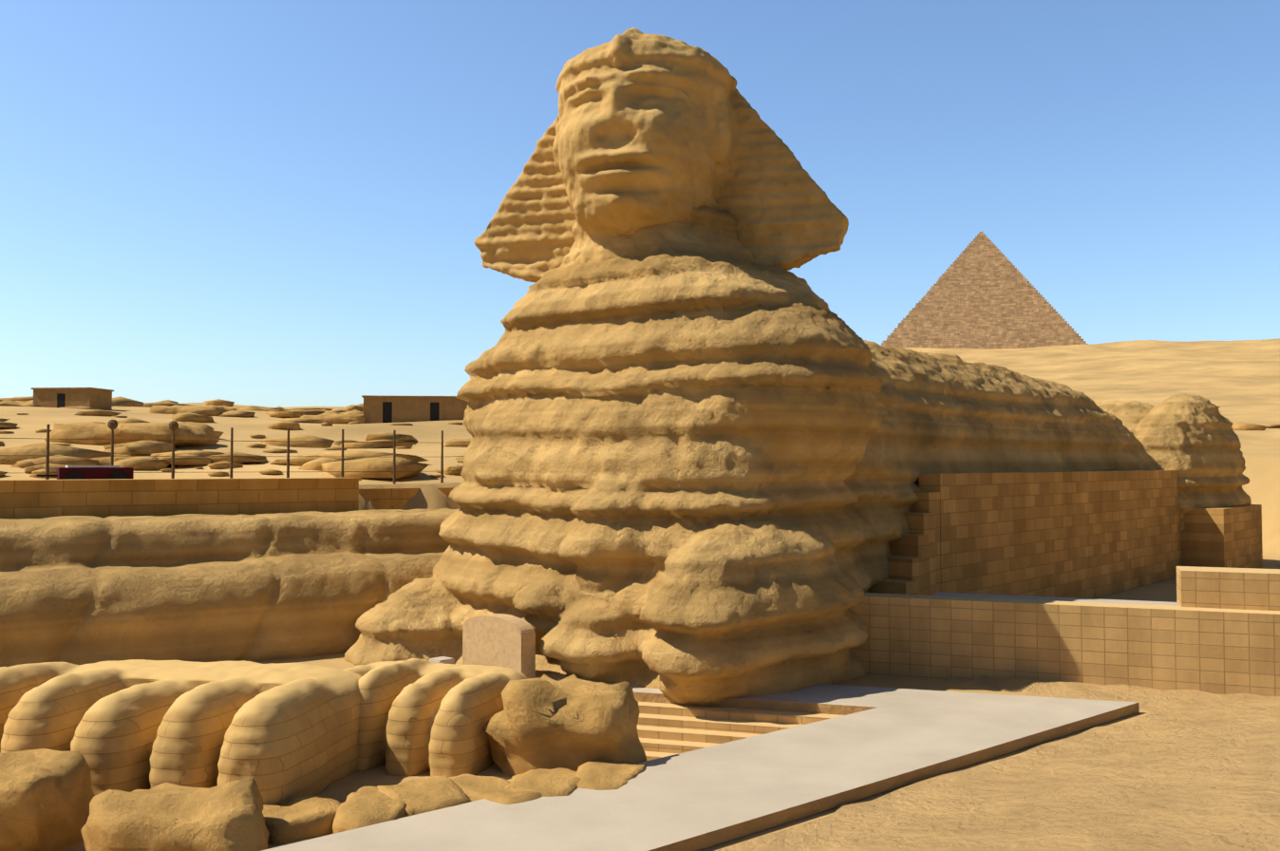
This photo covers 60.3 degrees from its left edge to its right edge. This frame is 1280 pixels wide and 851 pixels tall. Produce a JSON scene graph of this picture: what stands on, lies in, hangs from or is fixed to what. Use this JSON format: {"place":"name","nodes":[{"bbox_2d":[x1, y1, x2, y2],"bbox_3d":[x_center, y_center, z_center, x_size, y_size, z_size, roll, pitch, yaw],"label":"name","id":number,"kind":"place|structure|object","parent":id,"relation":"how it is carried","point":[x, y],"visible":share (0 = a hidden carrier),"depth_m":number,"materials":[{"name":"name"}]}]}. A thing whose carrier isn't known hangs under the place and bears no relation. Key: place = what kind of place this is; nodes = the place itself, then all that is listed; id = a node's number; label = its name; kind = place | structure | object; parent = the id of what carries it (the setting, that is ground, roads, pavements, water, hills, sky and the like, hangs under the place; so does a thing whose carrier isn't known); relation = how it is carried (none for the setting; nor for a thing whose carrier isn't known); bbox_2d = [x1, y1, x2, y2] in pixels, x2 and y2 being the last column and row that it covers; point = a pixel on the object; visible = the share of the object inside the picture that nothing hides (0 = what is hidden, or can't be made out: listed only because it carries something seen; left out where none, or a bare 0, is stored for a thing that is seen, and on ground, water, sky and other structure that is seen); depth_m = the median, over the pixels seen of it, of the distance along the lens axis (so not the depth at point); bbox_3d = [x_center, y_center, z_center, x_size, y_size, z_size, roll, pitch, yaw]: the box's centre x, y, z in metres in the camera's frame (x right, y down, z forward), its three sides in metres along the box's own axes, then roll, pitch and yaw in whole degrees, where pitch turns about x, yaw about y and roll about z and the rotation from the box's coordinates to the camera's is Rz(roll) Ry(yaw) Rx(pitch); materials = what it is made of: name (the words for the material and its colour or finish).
{"place":"outdoors","nodes":[
{"label":"outdoors","id":0,"kind":"place"},
{"bbox_2d":[0,338,1279,850],"bbox_3d":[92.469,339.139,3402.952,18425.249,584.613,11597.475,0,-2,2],"label":"ground","id":1,"kind":"structure","parent":0,"point":[1238,380],"depth_m":96.84,"materials":[{"name":"beige sand"}]},
{"bbox_2d":[0,399,33,404],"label":"rock","id":2,"kind":"object","parent":1,"relation":"on","point":[17,402],"visible":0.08,"depth_m":138.62,"materials":[{"name":"beige stone"}]},
{"bbox_2d":[0,748,94,850],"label":"rock block","id":3,"kind":"object","parent":1,"relation":"on","point":[47,795],"visible":0.94,"depth_m":18.73,"materials":[{"name":"beige stone"}]},
{"bbox_2d":[31,387,113,410],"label":"mud brick hut","id":4,"kind":"object","parent":1,"relation":"on","point":[65,397],"visible":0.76,"depth_m":117.95,"materials":[{"name":"brown brick"}]},
{"bbox_2d":[36,465,133,479],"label":"horse cart","id":5,"kind":"object","parent":1,"relation":"on","point":[89,472],"visible":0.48,"depth_m":44.32,"materials":[{"name":"red wood"}]},
{"bbox_2d":[44,421,219,447],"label":"rock","id":6,"kind":"object","parent":1,"relation":"on","point":[195,434],"visible":0.6,"depth_m":69.18,"materials":[{"name":"beige stone"}]},
{"bbox_2d":[80,776,269,850],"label":"rock block","id":7,"kind":"object","parent":1,"relation":"on","point":[229,816],"visible":1,"depth_m":18.06,"materials":[{"name":"beige stone"}]},
{"bbox_2d":[0,658,361,806],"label":"sphinx paw","id":8,"kind":"object","parent":1,"relation":"on","point":[284,733],"visible":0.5,"depth_m":21.36,"materials":[{"name":"beige stone"}]},
{"bbox_2d":[149,404,237,415],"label":"rock","id":9,"kind":"object","parent":1,"relation":"on","point":[211,410],"visible":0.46,"depth_m":111.25,"materials":[{"name":"beige stone"}]},
{"bbox_2d":[0,508,460,666],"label":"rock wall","id":10,"kind":"structure","parent":1,"relation":"on","point":[79,590],"depth_m":37.33,"materials":[{"name":"stone"}]},
{"bbox_2d":[0,477,461,519],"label":"wall","id":11,"kind":"structure","parent":10,"relation":"on","point":[32,498],"depth_m":44.01,"materials":[{"name":"beige stone"}]},
{"bbox_2d":[0,395,463,479],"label":"rocks","id":12,"kind":"object","parent":1,"relation":"on","point":[31,460],"visible":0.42,"depth_m":61.51,"materials":[{"name":"beige stone"}]},
{"bbox_2d":[0,419,470,483],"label":"fence line","id":13,"kind":"object","parent":1,"relation":"on","point":[112,424],"visible":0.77,"depth_m":49.60,"materials":[{"name":"brown metal"}]},
{"bbox_2d":[225,405,283,411],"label":"rock","id":14,"kind":"object","parent":1,"relation":"on","point":[255,407],"visible":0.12,"depth_m":159.43,"materials":[{"name":"beige stone"}]},
{"bbox_2d":[263,804,282,815],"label":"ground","id":15,"kind":"structure","parent":1,"relation":"on","point":[267,805],"depth_m":20.05,"materials":[{"name":"beige sand"}]},
{"bbox_2d":[262,794,340,844],"bbox_3d":[-6.131,7.238,19.956,1.780,0.748,1.396,2,-3,-42],"label":"rock","id":16,"kind":"object","parent":1,"relation":"on","point":[305,817],"visible":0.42,"depth_m":19.50,"materials":[{"name":"beige stone"}]},
{"bbox_2d":[300,413,366,424],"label":"rock","id":17,"kind":"object","parent":1,"relation":"on","point":[334,418],"visible":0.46,"depth_m":109.20,"materials":[{"name":"beige stone"}]},
{"bbox_2d":[332,784,406,833],"bbox_3d":[-4.894,7.231,20.393,1.337,0.762,2.403,0,-2,-3],"label":"rock","id":18,"kind":"object","parent":1,"relation":"on","point":[362,806],"visible":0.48,"depth_m":19.75,"materials":[{"name":"beige stone"}]},
{"bbox_2d":[361,395,467,423],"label":"building","id":19,"kind":"structure","parent":1,"relation":"on","point":[378,409],"depth_m":110.41,"materials":[{"name":"brown brick"}]},
{"bbox_2d":[376,775,470,816],"bbox_3d":[-4.131,7.197,20.891,1.645,0.816,1.951,1,-2,-30],"label":"rock","id":20,"kind":"object","parent":1,"relation":"on","point":[418,796],"visible":0.4,"depth_m":20.67,"materials":[{"name":"beige stone"}]},
{"bbox_2d":[342,658,527,777],"bbox_3d":[-5.152,6.760,25.182,4.528,2.642,4.087,-1,-2,16],"label":"sphinx paw","id":21,"kind":"object","parent":1,"relation":"on","point":[417,716],"visible":0.6,"depth_m":23.62,"materials":[{"name":"beige stone"}]},
{"bbox_2d":[443,437,472,447],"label":"rock","id":22,"kind":"object","parent":1,"relation":"on","point":[453,442],"visible":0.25,"depth_m":85.59,"materials":[{"name":"beige stone"}]},
{"bbox_2d":[428,656,541,677],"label":"forecourt floor","id":23,"kind":"structure","parent":1,"relation":"on","point":[444,659],"depth_m":33.42,"materials":[{"name":"stone"}]},
{"bbox_2d":[462,613,535,678],"bbox_3d":[-4.233,6.641,32.916,2.700,1.950,0.560,-2,-3,42],"label":"stele","id":24,"kind":"object","parent":23,"relation":"on","point":[502,640],"visible":0.79,"depth_m":32.49,"materials":[{"name":"stone"}]},
{"bbox_2d":[449,773,542,804],"bbox_3d":[-2.866,7.293,21.315,2.429,0.696,1.259,-2,-3,41],"label":"rubble ledge","id":25,"kind":"object","parent":1,"relation":"on","point":[475,787],"visible":0.4,"depth_m":21.14,"materials":[{"name":"beige stone"}]},
{"bbox_2d":[504,767,580,796],"bbox_3d":[-1.832,7.298,21.832,1.612,0.718,2.066,0,-2,12],"label":"rubble ledge","id":26,"kind":"object","parent":1,"relation":"on","point":[554,781],"visible":0.44,"depth_m":21.58,"materials":[{"name":"beige stone"}]},
{"bbox_2d":[482,673,646,776],"bbox_3d":[-1.556,6.815,24.188,3.545,2.722,2.753,0,-2,2],"label":"rock block","id":27,"kind":"object","parent":1,"relation":"on","point":[573,722],"visible":0.77,"depth_m":23.14,"materials":[{"name":"beige stone"}]},
{"bbox_2d":[575,758,645,790],"bbox_3d":[-0.669,7.275,22.259,1.416,0.772,2.260,-1,-2,17],"label":"rock","id":28,"kind":"object","parent":1,"relation":"on","point":[600,774],"visible":0.46,"depth_m":22.11,"materials":[{"name":"beige stone"}]},
{"bbox_2d":[475,700,843,780],"bbox_3d":[0.634,8.822,27.574,11.781,2.618,10.934,1,-2,-14],"label":"stairs","id":29,"kind":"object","parent":1,"relation":"on","point":[665,729],"visible":0.04,"depth_m":28.81,"materials":[{"name":"beige stone"}]},
{"bbox_2d":[261,674,1139,850],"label":"walkway slabs","id":30,"kind":"structure","parent":1,"relation":"on","point":[872,741],"depth_m":22.36,"materials":[{"name":"stone"}]},
{"bbox_2d":[344,206,1251,706],"bbox_3d":[15.963,3.948,55.696,16.944,21.567,62.813,-2,-3,42],"label":"sphinx body","id":31,"kind":"object","parent":1,"relation":"on","point":[702,451],"visible":0.58,"depth_m":34.32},
{"bbox_2d":[473,27,848,282],"bbox_3d":[0.331,-8.954,39.390,13.904,9.402,8.584,-1,-2,17],"label":"sphinx head","id":32,"kind":"object","parent":31,"relation":"attached to","point":[644,130],"visible":0.69,"depth_m":37.07},
{"bbox_2d":[881,231,1088,349],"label":"pyramid","id":33,"kind":"object","parent":1,"relation":"on","point":[983,292],"visible":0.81,"depth_m":658.86,"materials":[{"name":"stone"}]},
{"bbox_2d":[715,674,1279,850],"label":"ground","id":34,"kind":"structure","parent":1,"relation":"on","point":[1185,770],"depth_m":20.60,"materials":[{"name":"beige sand"}]},
{"bbox_2d":[848,592,1279,696],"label":"retaining wall","id":35,"kind":"structure","parent":1,"relation":"on","point":[1206,649],"depth_m":32.46,"materials":[{"name":"beige stone"}]},
{"bbox_2d":[868,470,1262,598],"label":"masonry wall","id":36,"kind":"structure","parent":1,"relation":"on","point":[1082,534],"depth_m":50.47,"materials":[{"name":"brown stone"}]},
{"bbox_2d":[933,565,1279,610],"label":"terrace wall","id":37,"kind":"structure","parent":1,"relation":"on","point":[1231,588],"depth_m":31.87,"materials":[{"name":"stone"}]},
{"bbox_2d":[1095,401,1279,448],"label":"rocks","id":38,"kind":"object","parent":1,"relation":"on","point":[1239,425],"visible":0.02,"depth_m":187.52,"materials":[{"name":"beige stone"}]},
{"bbox_2d":[0,0,1279,407],"label":"sky","id":39,"kind":"structure","parent":0,"point":[269,203],"materials":[{"name":"blue"}]}
]}

